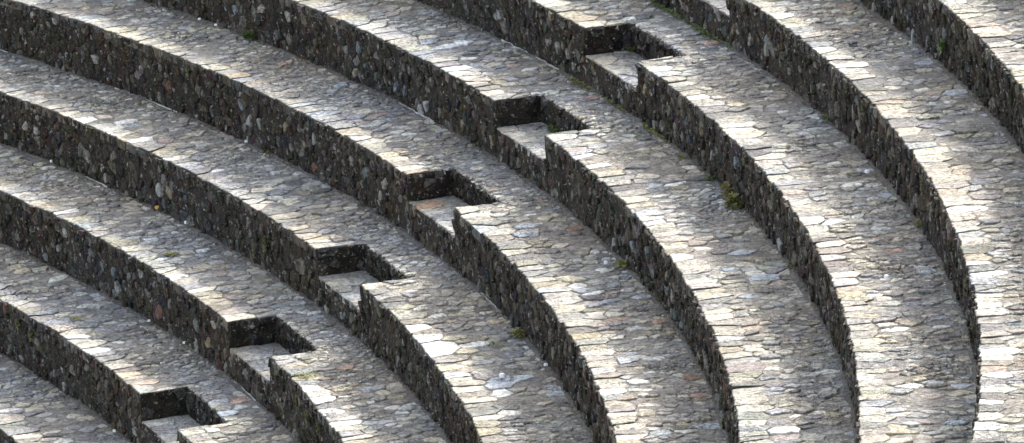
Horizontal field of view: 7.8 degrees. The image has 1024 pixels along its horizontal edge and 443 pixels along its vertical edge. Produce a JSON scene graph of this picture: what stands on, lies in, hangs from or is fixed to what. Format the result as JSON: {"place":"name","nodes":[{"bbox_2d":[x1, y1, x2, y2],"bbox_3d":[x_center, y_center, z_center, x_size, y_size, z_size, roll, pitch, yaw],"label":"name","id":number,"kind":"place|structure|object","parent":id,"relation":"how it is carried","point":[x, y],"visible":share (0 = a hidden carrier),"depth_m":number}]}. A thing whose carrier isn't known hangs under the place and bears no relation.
{"place":"outdoors","nodes":[
{"label":"outdoors","id":0,"kind":"place"},
{"bbox_2d":[485,340,507,347],"bbox_3d":[-0.111,0.843,51.641,0.172,0.028,0.155,-3,15,0],"label":"grass tuft","id":1,"kind":"object","parent":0,"point":[494,343],"visible":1,"depth_m":51.64},
{"bbox_3d":[-5.033,3.155,51.896,5.991,0.509,19.856,-3,15,0],"label":"stone terrace","id":2,"kind":"object","parent":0,"visible":0},
{"bbox_2d":[0,353,133,442],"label":"stone terrace","id":3,"kind":"structure","parent":2,"relation":"on","point":[34,408],"depth_m":55.43},
{"bbox_2d":[0,243,299,442],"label":"stone terrace","id":4,"kind":"structure","parent":3,"relation":"on","point":[130,374],"depth_m":55.34},
{"bbox_2d":[14,319,19,329],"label":"moss cushion","id":5,"kind":"object","parent":4,"relation":"attached to","point":[17,324],"visible":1,"depth_m":56.64},
{"bbox_2d":[27,329,33,341],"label":"moss cushion","id":6,"kind":"object","parent":4,"relation":"attached to","point":[30,335],"visible":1,"depth_m":56.41},
{"bbox_2d":[0,143,452,442],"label":"stone terrace","id":7,"kind":"structure","parent":4,"relation":"on","point":[260,334],"depth_m":55.19},
{"bbox_2d":[163,251,178,256],"bbox_3d":[-2.558,0.239,56.203,0.118,0.018,0.126,8,19,37],"label":"moss cushion","id":8,"kind":"object","parent":7,"relation":"on","point":[172,254],"visible":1,"depth_m":56.19},
{"bbox_2d":[294,394,298,410],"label":"moss cushion","id":9,"kind":"object","parent":7,"relation":"attached to","point":[296,401],"visible":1,"depth_m":52.60},
{"bbox_2d":[0,49,594,442],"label":"stone terrace","id":10,"kind":"structure","parent":7,"relation":"on","point":[425,324],"depth_m":55.01},
{"bbox_2d":[252,248,256,258],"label":"moss cushion","id":11,"kind":"object","parent":10,"relation":"attached to","point":[254,254],"visible":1,"depth_m":55.74},
{"bbox_2d":[261,236,266,255],"bbox_3d":[-1.840,0.172,55.505,0.023,0.163,0.125,-9,16,-20],"label":"moss cushion","id":12,"kind":"object","parent":10,"relation":"attached to","point":[263,245],"visible":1,"depth_m":55.50},
{"bbox_2d":[0,0,728,442],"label":"stone terrace","id":13,"kind":"structure","parent":10,"relation":"on","point":[528,260],"depth_m":54.62},
{"bbox_2d":[185,62,189,76],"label":"moss cushion","id":14,"kind":"object","parent":13,"relation":"attached to","point":[188,68],"visible":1,"depth_m":58.29},
{"bbox_2d":[241,29,255,40],"bbox_3d":[-2.082,-1.468,58.830,0.184,0.091,0.141,3,16,21],"label":"weed","id":15,"kind":"object","parent":13,"relation":"on","point":[249,34],"visible":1,"depth_m":58.82},
{"bbox_2d":[144,0,856,442],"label":"stone terrace","id":16,"kind":"structure","parent":13,"relation":"on","point":[726,286],"depth_m":52.49},
{"bbox_2d":[546,124,556,132],"bbox_3d":[0.295,-0.683,54.496,0.100,0.047,0.172,-9,16,-22],"label":"weed","id":17,"kind":"object","parent":16,"relation":"on","point":[552,127],"visible":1,"depth_m":54.48},
{"bbox_2d":[568,76,668,144],"bbox_3d":[0.776,-0.805,54.074,0.115,0.032,2.216,-8,16,-17],"label":"moss strip","id":18,"kind":"object","parent":16,"relation":"on","point":[649,130],"visible":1,"depth_m":54.32},
{"bbox_2d":[415,0,977,442],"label":"stone terrace","id":19,"kind":"structure","parent":16,"relation":"on","point":[791,166],"depth_m":50.30},
{"bbox_2d":[650,0,738,51],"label":"moss strip","id":20,"kind":"object","parent":19,"relation":"on","point":[700,30],"visible":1,"depth_m":54.59},
{"bbox_2d":[821,114,829,120],"bbox_3d":[2.165,-0.713,51.675,0.068,0.048,0.169,-6,15,-10],"label":"weed","id":21,"kind":"object","parent":19,"relation":"on","point":[825,117],"visible":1,"depth_m":51.70},
{"bbox_2d":[652,0,1023,442],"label":"stone terrace","id":22,"kind":"structure","parent":19,"relation":"on","point":[929,119],"depth_m":49.58},
{"bbox_2d":[861,104,863,116],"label":"moss cushion","id":23,"kind":"object","parent":22,"relation":"attached to","point":[862,107],"visible":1,"depth_m":50.55},
{"bbox_2d":[919,176,923,194],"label":"moss cushion","id":24,"kind":"object","parent":22,"relation":"attached to","point":[921,186],"visible":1,"depth_m":48.53},
{"bbox_2d":[861,0,1023,152],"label":"stone terrace","id":25,"kind":"structure","parent":22,"relation":"on","point":[981,57],"depth_m":50.46},
{"bbox_2d":[936,38,944,54],"bbox_3d":[2.922,-1.190,51.079,0.048,0.126,0.122,-6,15,-9],"label":"weed","id":26,"kind":"object","parent":25,"relation":"attached to","point":[941,45],"visible":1,"depth_m":51.07},
{"bbox_2d":[963,280,966,296],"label":"moss cushion","id":27,"kind":"object","parent":22,"relation":"attached to","point":[964,284],"visible":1,"depth_m":46.15},
{"bbox_2d":[968,324,972,347],"bbox_3d":[2.801,0.690,45.801,0.025,0.173,0.096,-3,15,0],"label":"moss cushion","id":28,"kind":"object","parent":22,"relation":"attached to","point":[970,329],"visible":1,"depth_m":45.79},
{"bbox_2d":[912,218,921,227],"bbox_3d":[2.648,0.009,48.837,0.085,0.055,0.123,-3,15,0],"label":"moss cushion","id":29,"kind":"object","parent":19,"relation":"on","point":[917,224],"visible":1,"depth_m":48.84},
{"bbox_2d":[704,173,714,180],"bbox_3d":[1.376,-0.311,52.037,0.093,0.052,0.118,-3,15,0],"label":"weed","id":30,"kind":"object","parent":16,"relation":"on","point":[709,177],"visible":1,"depth_m":52.04},
{"bbox_2d":[718,181,732,197],"bbox_3d":[1.492,-0.220,51.554,0.120,0.107,0.184,-7,15,-16],"label":"weed","id":31,"kind":"object","parent":16,"relation":"on","point":[726,186],"visible":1,"depth_m":51.55},
{"bbox_2d":[722,191,741,209],"bbox_3d":[1.514,-0.146,51.292,0.170,0.100,0.240,-3,15,0],"label":"weed","id":32,"kind":"object","parent":16,"relation":"on","point":[733,201],"visible":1,"depth_m":51.27},
{"bbox_2d":[610,259,626,268],"bbox_3d":[0.750,0.290,51.662,0.142,0.056,0.182,-3,15,0],"label":"moss cushion","id":33,"kind":"object","parent":13,"relation":"on","point":[620,262],"visible":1,"depth_m":51.65},
{"bbox_2d":[508,327,525,339],"bbox_3d":[0.027,0.764,51.821,0.134,0.074,0.196,-9,16,-20],"label":"moss cushion","id":34,"kind":"object","parent":10,"relation":"on","point":[516,331],"visible":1,"depth_m":51.81},
{"bbox_2d":[294,372,317,378],"bbox_3d":[-1.453,1.082,52.794,0.172,0.013,0.166,-3,15,0],"label":"moss cushion","id":35,"kind":"object","parent":7,"relation":"on","point":[305,375],"visible":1,"depth_m":52.80},
{"bbox_2d":[304,407,308,426],"bbox_3d":[-1.436,1.365,52.312,0.024,0.144,0.105,-7,15,-13],"label":"moss cushion","id":36,"kind":"object","parent":7,"relation":"attached to","point":[307,416],"visible":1,"depth_m":52.31},
{"bbox_2d":[315,422,319,435],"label":"moss cushion","id":37,"kind":"object","parent":7,"relation":"attached to","point":[317,426],"visible":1,"depth_m":51.97}
]}

